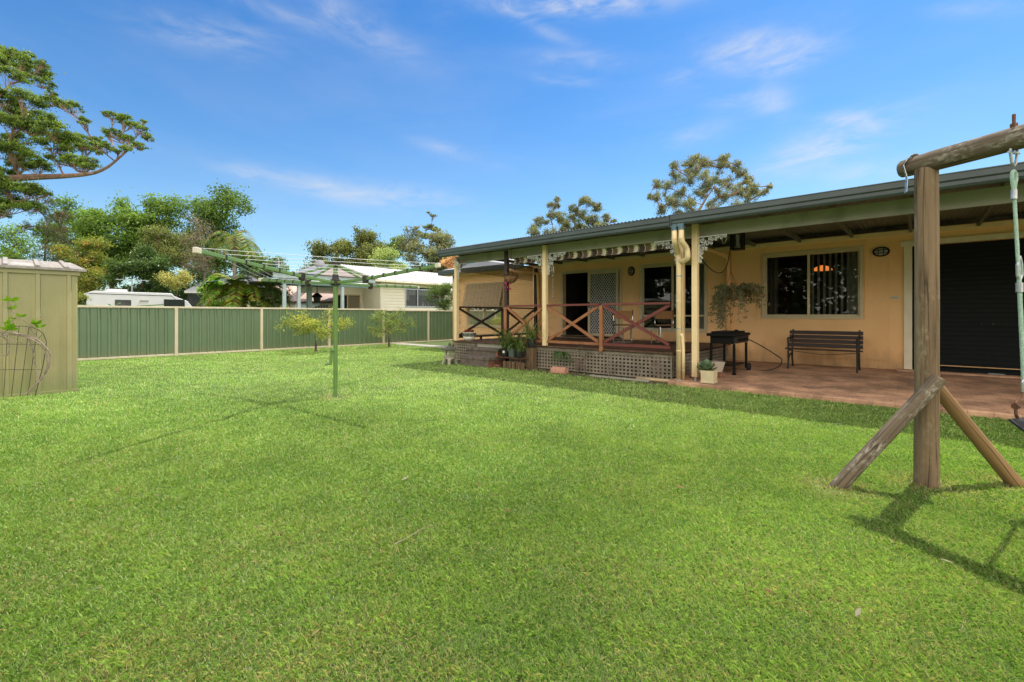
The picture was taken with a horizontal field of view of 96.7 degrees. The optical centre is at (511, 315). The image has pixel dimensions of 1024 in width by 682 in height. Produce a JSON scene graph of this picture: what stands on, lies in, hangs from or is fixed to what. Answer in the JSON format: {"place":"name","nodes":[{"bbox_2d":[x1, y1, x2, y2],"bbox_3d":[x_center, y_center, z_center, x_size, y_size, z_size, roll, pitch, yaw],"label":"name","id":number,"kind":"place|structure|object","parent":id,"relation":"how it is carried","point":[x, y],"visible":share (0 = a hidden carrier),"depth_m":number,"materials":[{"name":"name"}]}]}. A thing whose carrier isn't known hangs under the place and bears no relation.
{"place":"outdoors","nodes":[
{"label":"outdoors","id":0,"kind":"place"},
{"bbox_2d":[78,303,163,305],"bbox_3d":[-12.207,0.441,13.989,1.704,1.617,1.827,0,0,-3],"label":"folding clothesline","id":1,"kind":"object","parent":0,"point":[120,303],"visible":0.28,"depth_m":14.42,"materials":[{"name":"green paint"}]},
{"bbox_2d":[394,343,456,347],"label":"path","id":2,"kind":"structure","parent":0,"point":[424,345],"depth_m":18.39,"materials":[{"name":"concrete"}]},
{"bbox_2d":[0,341,1023,681],"bbox_3d":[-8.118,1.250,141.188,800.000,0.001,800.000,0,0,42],"label":"ground","id":3,"kind":"structure","parent":0,"point":[590,389],"depth_m":2.42,"materials":[{"name":"green plant"}]},
{"bbox_2d":[0,219,41,259],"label":"tree","id":4,"kind":"object","parent":3,"relation":"on","point":[7,252],"visible":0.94,"depth_m":34.25,"materials":[{"name":"green plant"}]},
{"bbox_2d":[0,326,46,395],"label":"wire trellis","id":5,"kind":"object","parent":3,"relation":"on","point":[14,369],"visible":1,"depth_m":6.81,"materials":[{"name":"brown metal"}]},
{"bbox_2d":[0,296,51,395],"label":"climbing vine","id":6,"kind":"object","parent":5,"relation":"attached to","point":[10,326],"visible":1,"depth_m":6.78,"materials":[{"name":"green plant"}]},
{"bbox_2d":[0,257,86,398],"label":"garden shed","id":7,"kind":"structure","parent":3,"relation":"on","point":[46,292],"depth_m":7.14,"materials":[{"name":"beige metal"}]},
{"bbox_2d":[6,196,81,261],"bbox_3d":[-40.873,-4.706,39.990,4.463,11.945,4.246,0,0,24],"label":"casuarina tree","id":8,"kind":"object","parent":3,"relation":"on","point":[26,226],"visible":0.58,"depth_m":39.92,"materials":[{"name":"green plant"}]},
{"bbox_2d":[46,208,78,261],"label":"casuarina tree","id":9,"kind":"object","parent":3,"relation":"on","point":[57,217],"visible":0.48,"depth_m":41.72,"materials":[{"name":"green plant"}]},
{"bbox_2d":[29,192,108,276],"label":"maple tree","id":10,"kind":"object","parent":3,"relation":"on","point":[69,203],"visible":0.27,"depth_m":50.63,"materials":[{"name":"brown plant"}]},
{"bbox_2d":[0,44,154,218],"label":"gum tree","id":11,"kind":"object","parent":3,"relation":"on","point":[19,116],"visible":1,"depth_m":18.39,"materials":[{"name":"green plant"}]},
{"bbox_2d":[45,232,123,294],"bbox_3d":[-35.438,-2.848,37.925,5.195,8.243,5.105,0,0,-3],"label":"liquidambar tree","id":12,"kind":"object","parent":3,"relation":"on","point":[88,281],"visible":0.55,"depth_m":37.13,"materials":[{"name":"green plant"}]},
{"bbox_2d":[78,292,90,304],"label":"golden shrub","id":13,"kind":"object","parent":3,"relation":"on","point":[82,298],"visible":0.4,"depth_m":22.04,"materials":[{"name":"yellow plant"}]},
{"bbox_2d":[44,190,160,288],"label":"maple tree","id":14,"kind":"object","parent":3,"relation":"on","point":[125,217],"visible":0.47,"depth_m":50.20,"materials":[{"name":"green plant"}]},
{"bbox_2d":[101,281,172,292],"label":"dark shrub","id":15,"kind":"object","parent":3,"relation":"on","point":[135,288],"visible":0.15,"depth_m":35.54,"materials":[{"name":"green plant"}]},
{"bbox_2d":[83,289,191,306],"bbox_3d":[-19.954,-0.045,24.406,2.330,2.579,4.454,0,0,42],"label":"caravan","id":16,"kind":"object","parent":3,"relation":"on","point":[114,297],"visible":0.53,"depth_m":23.30,"materials":[{"name":"white metal"}]},
{"bbox_2d":[115,300,130,305],"bbox_3d":[-19.657,-0.501,23.011,0.029,0.568,0.625,0,0,42],"label":"window","id":17,"kind":"structure","parent":16,"relation":"in","point":[123,302],"depth_m":23.01,"materials":[{"name":"grey glass"}]},
{"bbox_2d":[115,279,148,291],"bbox_3d":[-21.364,-0.381,25.627,0.900,3.262,1.450,0,0,42],"label":"tv antenna","id":18,"kind":"object","parent":16,"relation":"on","point":[132,282],"visible":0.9,"depth_m":25.58,"materials":[{"name":"metal"}]},
{"bbox_2d":[164,299,184,306],"bbox_3d":[-18.242,-0.531,24.598,0.029,0.655,0.927,0,0,42],"label":"window","id":19,"kind":"structure","parent":16,"relation":"in","point":[167,302],"depth_m":24.59,"materials":[{"name":"black glass"}]},
{"bbox_2d":[97,241,180,295],"bbox_3d":[-29.093,-2.329,35.990,5.256,7.173,5.543,0,0,42],"label":"camphor tree","id":20,"kind":"object","parent":3,"relation":"on","point":[145,263],"visible":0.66,"depth_m":35.31,"materials":[{"name":"green plant"}]},
{"bbox_2d":[99,187,201,282],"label":"maple tree","id":21,"kind":"object","parent":3,"relation":"on","point":[166,210],"visible":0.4,"depth_m":52.83,"materials":[{"name":"green plant"}]},
{"bbox_2d":[128,222,198,288],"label":"wattle tree","id":22,"kind":"object","parent":3,"relation":"on","point":[158,234],"visible":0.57,"depth_m":41.52,"materials":[{"name":"green plant"}]},
{"bbox_2d":[152,267,200,290],"bbox_3d":[-25.054,-1.163,34.170,3.318,4.833,2.195,0,0,-9],"label":"yellow shrub","id":23,"kind":"object","parent":3,"relation":"on","point":[177,282],"visible":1,"depth_m":33.79,"materials":[{"name":"brown plant"}]},
{"bbox_2d":[172,202,222,280],"bbox_3d":[-27.461,-4.200,39.561,4.713,10.922,4.141,0,0,42],"label":"bare tree","id":24,"kind":"object","parent":3,"relation":"on","point":[202,259],"visible":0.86,"depth_m":39.73,"materials":[{"name":"grey plant"}]},
{"bbox_2d":[169,262,230,300],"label":"broad tree","id":25,"kind":"object","parent":3,"relation":"on","point":[181,294],"visible":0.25,"depth_m":45.43,"materials":[{"name":"green plant"}]},
{"bbox_2d":[195,278,231,306],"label":"leafy shrub","id":26,"kind":"object","parent":3,"relation":"on","point":[216,302],"visible":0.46,"depth_m":21.68,"materials":[{"name":"green plant"}]},
{"bbox_2d":[172,178,263,274],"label":"broad tree","id":27,"kind":"object","parent":3,"relation":"on","point":[227,200],"visible":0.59,"depth_m":54.31,"materials":[{"name":"green plant"}]},
{"bbox_2d":[184,275,257,306],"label":"grey roof house","id":28,"kind":"structure","parent":3,"relation":"on","point":[194,297],"depth_m":35.88,"materials":[{"name":"metal"}]},
{"bbox_2d":[188,293,205,306],"bbox_3d":[-24.855,-1.202,35.900,1.400,1.100,0.050,0,0,0],"label":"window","id":29,"kind":"structure","parent":28,"relation":"in","point":[194,299],"depth_m":35.87,"materials":[{"name":"grey glass"}]},
{"bbox_2d":[201,229,266,278],"bbox_3d":[-24.166,-3.072,40.093,4.846,8.652,4.584,0,0,-7],"label":"palm tree","id":30,"kind":"object","parent":3,"relation":"on","point":[231,240],"visible":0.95,"depth_m":39.38,"materials":[{"name":"green plant"}]},
{"bbox_2d":[197,273,279,307],"bbox_3d":[-12.274,-0.338,21.055,3.518,3.195,3.672,0,0,42],"label":"tree fern","id":31,"kind":"object","parent":3,"relation":"on","point":[240,290],"visible":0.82,"depth_m":20.31,"materials":[{"name":"green plant"}]},
{"bbox_2d":[227,243,276,278],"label":"broad tree","id":32,"kind":"object","parent":3,"relation":"on","point":[254,260],"visible":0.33,"depth_m":49.47,"materials":[{"name":"green plant"}]},
{"bbox_2d":[218,274,293,307],"bbox_3d":[-12.529,-0.394,22.468,3.287,3.303,3.367,0,0,-17],"label":"tree fern","id":33,"kind":"object","parent":3,"relation":"on","point":[247,278],"visible":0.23,"depth_m":22.35,"materials":[{"name":"green plant"}]},
{"bbox_2d":[78,305,451,360],"bbox_3d":[-8.719,0.489,15.745,0.090,1.522,24.025,0,0,42],"label":"steel fence","id":34,"kind":"object","parent":3,"relation":"on","point":[111,332],"visible":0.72,"depth_m":14.82,"materials":[{"name":"green metal"}]},
{"bbox_2d":[256,255,288,277],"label":"tree","id":35,"kind":"object","parent":3,"relation":"on","point":[284,266],"visible":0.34,"depth_m":45.46,"materials":[{"name":"green plant"}]},
{"bbox_2d":[252,282,294,307],"bbox_3d":[-11.092,-0.171,21.029,1.867,2.849,1.718,0,0,42],"label":"dark shrub","id":36,"kind":"object","parent":3,"relation":"on","point":[275,294],"visible":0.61,"depth_m":20.86,"materials":[{"name":"green plant"}]},
{"bbox_2d":[198,271,374,307],"bbox_3d":[-10.682,-0.375,21.945,4.450,3.250,7.188,0,0,42],"label":"pergola","id":37,"kind":"object","parent":3,"relation":"on","point":[309,293],"visible":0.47,"depth_m":21.28,"materials":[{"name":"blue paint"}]},
{"bbox_2d":[312,293,321,302],"bbox_3d":[-10.277,-1.177,24.000,0.520,1.030,0.520,0,0,42],"label":"lantern","id":38,"kind":"object","parent":37,"relation":"hanging from","point":[317,297],"visible":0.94,"depth_m":23.85,"materials":[{"name":"black metal"}]},
{"bbox_2d":[253,286,332,307],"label":"outbuilding","id":39,"kind":"structure","parent":3,"relation":"on","point":[326,299],"depth_m":33.00,"materials":[{"name":"white paint"}]},
{"bbox_2d":[295,303,319,307],"bbox_3d":[-14.781,-0.409,32.900,1.800,1.000,0.050,0,0,0],"label":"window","id":40,"kind":"structure","parent":39,"relation":"in","point":[303,305],"depth_m":32.87,"materials":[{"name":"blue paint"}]},
{"bbox_2d":[192,247,440,397],"bbox_3d":[-2.514,0.216,7.125,2.950,2.068,5.034,0,0,-21],"label":"rotary clothesline","id":41,"kind":"object","parent":3,"relation":"on","point":[335,281],"visible":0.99,"depth_m":6.61,"materials":[{"name":"green paint"}]},
{"bbox_2d":[312,305,332,307],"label":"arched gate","id":42,"kind":"structure","parent":3,"relation":"on","point":[321,306],"depth_m":26.98,"materials":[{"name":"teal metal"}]},
{"bbox_2d":[292,237,355,271],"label":"gum tree","id":43,"kind":"object","parent":3,"relation":"on","point":[317,249],"visible":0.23,"depth_m":49.04,"materials":[{"name":"green plant"}]},
{"bbox_2d":[327,224,388,266],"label":"gum tree","id":44,"kind":"object","parent":3,"relation":"on","point":[365,242],"visible":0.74,"depth_m":48.67,"materials":[{"name":"green plant"}]},
{"bbox_2d":[276,261,451,309],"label":"weatherboard house","id":45,"kind":"structure","parent":3,"relation":"on","point":[383,298],"depth_m":26.76,"materials":[{"name":"wood"}]},
{"bbox_2d":[338,294,360,308],"bbox_3d":[-9.421,-0.150,26.147,0.060,2.100,1.552,0,0,42],"label":"screen door","id":46,"kind":"structure","parent":45,"relation":"in","point":[350,301],"depth_m":26.30,"materials":[{"name":"beige metal"}]},
{"bbox_2d":[405,288,442,307],"bbox_3d":[-5.529,-1.038,28.027,0.650,1.400,3.037,0,0,42],"label":"window","id":47,"kind":"structure","parent":45,"relation":"in","point":[413,296],"depth_m":27.87,"materials":[{"name":"metal"}]},
{"bbox_2d":[364,308,417,346],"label":"citrus tree","id":48,"kind":"object","parent":3,"relation":"on","point":[389,324],"visible":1,"depth_m":17.77,"materials":[{"name":"green plant"}]},
{"bbox_2d":[374,235,409,269],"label":"gum tree","id":49,"kind":"object","parent":3,"relation":"on","point":[392,243],"visible":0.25,"depth_m":53.49,"materials":[{"name":"green plant"}]},
{"bbox_2d":[367,244,420,269],"bbox_3d":[-10.791,-2.514,40.168,3.639,7.540,4.095,0,0,42],"label":"lilly pilly","id":50,"kind":"object","parent":3,"relation":"on","point":[381,254],"visible":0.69,"depth_m":39.50,"materials":[{"name":"green plant"}]},
{"bbox_2d":[390,225,457,272],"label":"gum tree","id":51,"kind":"object","parent":3,"relation":"on","point":[440,240],"visible":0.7,"depth_m":48.77,"materials":[{"name":"green plant"}]},
{"bbox_2d":[415,211,440,237],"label":"gum tree","id":52,"kind":"object","parent":3,"relation":"on","point":[428,227],"visible":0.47,"depth_m":58.00,"materials":[{"name":"green plant"}]},
{"bbox_2d":[423,281,451,309],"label":"bottlebrush shrub","id":53,"kind":"object","parent":3,"relation":"on","point":[443,289],"visible":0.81,"depth_m":22.78,"materials":[{"name":"green plant"}]},
{"bbox_2d":[440,256,456,268],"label":"autumn tree","id":54,"kind":"object","parent":3,"relation":"on","point":[449,262],"visible":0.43,"depth_m":35.64,"materials":[{"name":"brown plant"}]},
{"bbox_2d":[441,343,457,363],"bbox_3d":[-1.589,0.977,11.623,0.384,0.563,0.384,0,0,25],"label":"stone lantern","id":55,"kind":"object","parent":3,"relation":"on","point":[449,357],"visible":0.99,"depth_m":11.54,"materials":[{"name":"grey stone"}]},
{"bbox_2d":[460,347,505,367],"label":"garden steps","id":56,"kind":"structure","parent":3,"relation":"on","point":[483,357],"depth_m":11.14,"materials":[{"name":"concrete"}]},
{"bbox_2d":[492,364,500,367],"bbox_3d":[-0.392,1.212,10.878,0.220,0.076,0.110,0,0,42],"label":"brick","id":57,"kind":"object","parent":3,"relation":"on","point":[497,365],"visible":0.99,"depth_m":10.85,"materials":[{"name":"red ceramic"}]},
{"bbox_2d":[70,363,1019,635],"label":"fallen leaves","id":58,"kind":"object","parent":3,"relation":"on","point":[858,611],"visible":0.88,"depth_m":2.56,"materials":[{"name":"brown plant"}]},
{"bbox_2d":[525,196,572,235],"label":"gum tree","id":59,"kind":"object","parent":3,"relation":"on","point":[534,228],"visible":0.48,"depth_m":35.56,"materials":[{"name":"grey plant"}]},
{"bbox_2d":[446,360,667,385],"bbox_3d":[0.587,1.244,10.428,6.200,0.001,0.850,0,0,42],"label":"soil strip","id":60,"kind":"object","parent":3,"relation":"on","point":[572,373],"visible":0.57,"depth_m":9.41,"materials":[{"name":"brown soil"}]},
{"bbox_2d":[496,356,527,368],"bbox_3d":[0.008,1.117,10.695,0.796,0.267,0.316,0,0,42],"label":"plant stand","id":61,"kind":"object","parent":60,"relation":"on","point":[512,358],"visible":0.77,"depth_m":10.62,"materials":[{"name":"metal"}]},
{"bbox_2d":[484,324,524,356],"bbox_3d":[-0.091,0.543,10.924,1.293,0.874,1.261,0,0,-25],"label":"pot plant","id":62,"kind":"object","parent":61,"relation":"on","point":[504,351],"visible":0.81,"depth_m":10.77,"materials":[{"name":"green plant"}]},
{"bbox_2d":[485,325,533,356],"bbox_3d":[0.044,0.594,10.631,1.359,0.773,1.463,0,0,12],"label":"pot plant","id":63,"kind":"object","parent":61,"relation":"on","point":[510,350],"visible":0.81,"depth_m":10.60,"materials":[{"name":"green plant"}]},
{"bbox_2d":[506,330,535,357],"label":"pot plant","id":64,"kind":"object","parent":61,"relation":"on","point":[519,353],"visible":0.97,"depth_m":10.44,"materials":[{"name":"green plant"}]},
{"bbox_2d":[503,361,524,369],"bbox_3d":[0.043,1.172,10.547,0.652,0.195,0.118,0,0,42],"label":"log edging","id":65,"kind":"object","parent":60,"relation":"on","point":[508,364],"visible":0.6,"depth_m":10.51,"materials":[{"name":"brown wood"}]},
{"bbox_2d":[526,348,536,369],"bbox_3d":[0.449,1.000,10.544,0.200,0.500,0.140,0,0,42],"label":"post block","id":66,"kind":"object","parent":60,"relation":"on","point":[531,360],"depth_m":10.49,"materials":[{"name":"brown wood"}]},
{"bbox_2d":[503,314,561,347],"bbox_3d":[0.463,0.341,10.549,1.537,0.817,1.582,0,0,-13],"label":"pot plant","id":67,"kind":"object","parent":66,"relation":"on","point":[531,344],"visible":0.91,"depth_m":10.48,"materials":[{"name":"green plant"}]},
{"bbox_2d":[550,366,568,373],"bbox_3d":[1.024,1.183,9.844,0.370,0.135,0.169,0,0,42],"label":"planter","id":68,"kind":"object","parent":60,"relation":"on","point":[560,370],"visible":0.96,"depth_m":9.77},
{"bbox_2d":[552,351,572,364],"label":"lattice fern","id":69,"kind":"object","parent":68,"relation":"in","point":[559,353],"visible":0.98,"depth_m":10.00,"materials":[{"name":"green plant"}]},
{"bbox_2d":[569,353,589,371],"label":"withered plant","id":70,"kind":"object","parent":60,"relation":"on","point":[576,368],"visible":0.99,"depth_m":9.69,"materials":[{"name":"brown plant"}]},
{"bbox_2d":[590,375,649,381],"bbox_3d":[2.083,1.232,8.913,1.251,0.036,0.060,0,0,40],"label":"timber edging","id":71,"kind":"object","parent":60,"relation":"on","point":[620,378],"visible":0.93,"depth_m":8.87,"materials":[{"name":"brown wood"}]},
{"bbox_2d":[561,193,617,229],"bbox_3d":[5.859,-4.091,36.238,4.209,10.708,4.601,0,0,42],"label":"gum tree","id":72,"kind":"object","parent":3,"relation":"on","point":[574,208],"visible":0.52,"depth_m":35.58,"materials":[{"name":"green plant"}]},
{"bbox_2d":[647,150,773,216],"bbox_3d":[12.659,-4.987,30.085,8.388,12.488,5.654,0,0,1],"label":"gum tree","id":73,"kind":"object","parent":3,"relation":"on","point":[692,170],"visible":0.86,"depth_m":29.91,"materials":[{"name":"green plant"}]},
{"bbox_2d":[437,162,1023,382],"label":"house","id":74,"kind":"structure","parent":3,"relation":"on","point":[859,238],"depth_m":9.44,"materials":[{"name":"paint"}]},
{"bbox_2d":[462,329,475,340],"bbox_3d":[-1.154,0.534,12.307,0.376,0.312,0.380,0,0,42],"label":"glazed pot","id":75,"kind":"object","parent":74,"relation":"on","point":[469,335],"visible":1,"depth_m":12.18,"materials":[{"name":"grey ceramic"}]},
{"bbox_2d":[466,281,503,327],"bbox_3d":[-0.996,-0.375,16.715,1.930,1.650,0.090,0,0,42],"label":"window","id":76,"kind":"structure","parent":74,"relation":"in","point":[468,319],"depth_m":16.63,"materials":[{"name":"beige metal"}]},
{"bbox_2d":[503,260,517,290],"bbox_3d":[-0.031,-1.092,11.012,0.392,0.996,0.392,0,0,42],"label":"hanging basket","id":77,"kind":"object","parent":74,"relation":"hanging from","point":[511,278],"visible":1,"depth_m":10.92,"materials":[{"name":"brown paint"}]},
{"bbox_2d":[551,263,553,297],"bbox_3d":[0.930,-0.878,10.330,0.066,0.984,0.066,0,0,-26],"label":"wind chime","id":78,"kind":"object","parent":74,"relation":"hanging from","point":[552,273],"visible":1,"depth_m":10.33,"materials":[{"name":"metal"}]},
{"bbox_2d":[574,346,586,356],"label":"climbing sprig","id":79,"kind":"object","parent":74,"relation":"attached to","point":[582,352],"visible":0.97,"depth_m":9.67,"materials":[{"name":"green plant"}]},
{"bbox_2d":[561,267,621,338],"bbox_3d":[2.350,-0.343,13.699,2.120,2.055,0.120,0,0,42],"label":"sliding door","id":80,"kind":"structure","parent":74,"relation":"in","point":[618,271],"depth_m":13.43,"materials":[{"name":"beige metal"}]},
{"bbox_2d":[613,310,632,342],"bbox_3d":[2.817,0.279,11.582,0.484,0.821,0.526,0,0,12],"label":"cane chair","id":81,"kind":"object","parent":74,"relation":"on","point":[628,314],"visible":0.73,"depth_m":11.38,"materials":[{"name":"brown metal"}]},
{"bbox_2d":[620,327,661,342],"bbox_3d":[3.237,0.500,11.448,0.900,0.380,0.500,0,0,42],"label":"outdoor table","id":82,"kind":"object","parent":74,"relation":"on","point":[637,328],"visible":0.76,"depth_m":11.33,"materials":[{"name":"brown metal"}]},
{"bbox_2d":[646,342,675,344],"bbox_3d":[3.719,0.685,11.086,0.600,0.007,0.900,0,0,42],"label":"doormat","id":83,"kind":"object","parent":74,"relation":"on","point":[671,343],"visible":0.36,"depth_m":11.01,"materials":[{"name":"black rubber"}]},
{"bbox_2d":[654,310,675,342],"bbox_3d":[3.838,0.279,11.282,0.484,0.821,0.526,0,0,2],"label":"cane chair","id":84,"kind":"object","parent":83,"relation":"on","point":[665,315],"visible":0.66,"depth_m":11.49,"materials":[{"name":"brown metal"}]},
{"bbox_2d":[647,354,680,377],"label":"dead twigs","id":85,"kind":"object","parent":74,"relation":"on","point":[657,369],"visible":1,"depth_m":8.49,"materials":[{"name":"plant"}]},
{"bbox_2d":[640,259,707,332],"bbox_3d":[4.268,-0.480,12.071,1.810,1.840,0.162,0,0,42],"label":"window","id":86,"kind":"structure","parent":74,"relation":"in","point":[703,269],"depth_m":11.69,"materials":[{"name":"beige metal"}]},
{"bbox_2d":[730,233,744,250],"bbox_3d":[4.430,-1.452,8.938,0.224,0.335,0.224,0,0,42],"label":"caged lantern","id":87,"kind":"object","parent":74,"relation":"hanging from","point":[735,244],"visible":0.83,"depth_m":8.91,"materials":[{"name":"black metal"}]},
{"bbox_2d":[708,272,769,329],"bbox_3d":[4.748,-0.656,9.553,1.156,1.908,1.154,0,0,42],"label":"hanging fern","id":88,"kind":"object","parent":74,"relation":"hanging from","point":[743,291],"visible":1,"depth_m":9.37,"materials":[{"name":"green plant"}]},
{"bbox_2d":[757,240,869,323],"bbox_3d":[6.595,-0.675,10.059,2.100,1.710,0.255,0,0,42],"label":"window","id":89,"kind":"structure","parent":74,"relation":"in","point":[855,258],"depth_m":9.86,"materials":[{"name":"beige metal"}]},
{"bbox_2d":[814,254,831,270],"bbox_3d":[7.329,-1.280,10.748,0.400,0.439,0.400,0,0,42],"label":"pendant lamp","id":90,"kind":"object","parent":74,"relation":"hanging from","point":[821,268],"visible":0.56,"depth_m":10.70,"materials":[{"name":"orange glass"}]},
{"bbox_2d":[901,231,1023,375],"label":"roller door","id":91,"kind":"structure","parent":74,"relation":"in","point":[979,326],"depth_m":8.35,"materials":[{"name":"black metal"}]},
{"bbox_2d":[829,114,1023,489],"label":"swing frame","id":92,"kind":"object","parent":3,"relation":"on","point":[921,405],"visible":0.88,"depth_m":3.29,"materials":[{"name":"wood"}]},
{"bbox_2d":[1007,148,1023,431],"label":"rope swing","id":93,"kind":"object","parent":92,"relation":"hanging from","point":[1017,421],"visible":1,"depth_m":2.90,"materials":[{"name":"fabric"}]},
{"bbox_2d":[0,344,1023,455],"bbox_3d":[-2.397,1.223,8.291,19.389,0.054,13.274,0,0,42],"label":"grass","id":94,"kind":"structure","parent":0,"point":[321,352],"depth_m":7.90,"materials":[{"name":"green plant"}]},
{"bbox_2d":[273,306,354,351],"bbox_3d":[-6.587,0.450,15.363,2.597,1.616,2.132,0,0,-3],"label":"citrus tree","id":95,"kind":"object","parent":94,"relation":"on","point":[298,326],"visible":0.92,"depth_m":15.20,"materials":[{"name":"green plant"}]},
{"bbox_2d":[0,0,1023,289],"label":"sky","id":96,"kind":"structure","parent":0,"point":[335,116],"materials":[{"name":"blue"}]},
{"bbox_2d":[668,360,1023,419],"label":"patio","id":97,"kind":"structure","parent":0,"point":[877,387],"depth_m":7.43,"materials":[{"name":"red brick"}]},
{"bbox_2d":[696,359,717,383],"bbox_3d":[3.404,0.962,7.915,0.326,0.407,0.355,0,0,42],"label":"square planter","id":98,"kind":"object","parent":97,"relation":"on","point":[708,372],"visible":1,"depth_m":7.83,"materials":[{"name":"concrete"}]},
{"bbox_2d":[717,372,723,377],"bbox_3d":[3.846,1.102,8.494,0.180,0.096,0.110,0,0,42],"label":"brick","id":99,"kind":"object","parent":97,"relation":"on","point":[720,374],"visible":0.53,"depth_m":8.43,"materials":[{"name":"red ceramic"}]},
{"bbox_2d":[688,361,724,372],"bbox_3d":[3.610,0.955,8.458,0.608,0.190,0.258,0,0,-10],"label":"planter trough","id":100,"kind":"object","parent":99,"relation":"on","point":[719,365],"visible":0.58,"depth_m":8.39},
{"bbox_2d":[706,330,781,374],"bbox_3d":[4.654,0.715,9.100,1.069,0.860,1.340,0,0,42],"label":"barbecue","id":101,"kind":"object","parent":97,"relation":"on","point":[725,337],"visible":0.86,"depth_m":8.90,"materials":[{"name":"black metal"}]},
{"bbox_2d":[785,329,862,372],"bbox_3d":[6.300,0.701,9.218,1.260,0.812,0.577,0,0,42],"label":"bench","id":102,"kind":"object","parent":97,"relation":"on","point":[819,338],"visible":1,"depth_m":9.30,"materials":[{"name":"black metal"}]}
]}

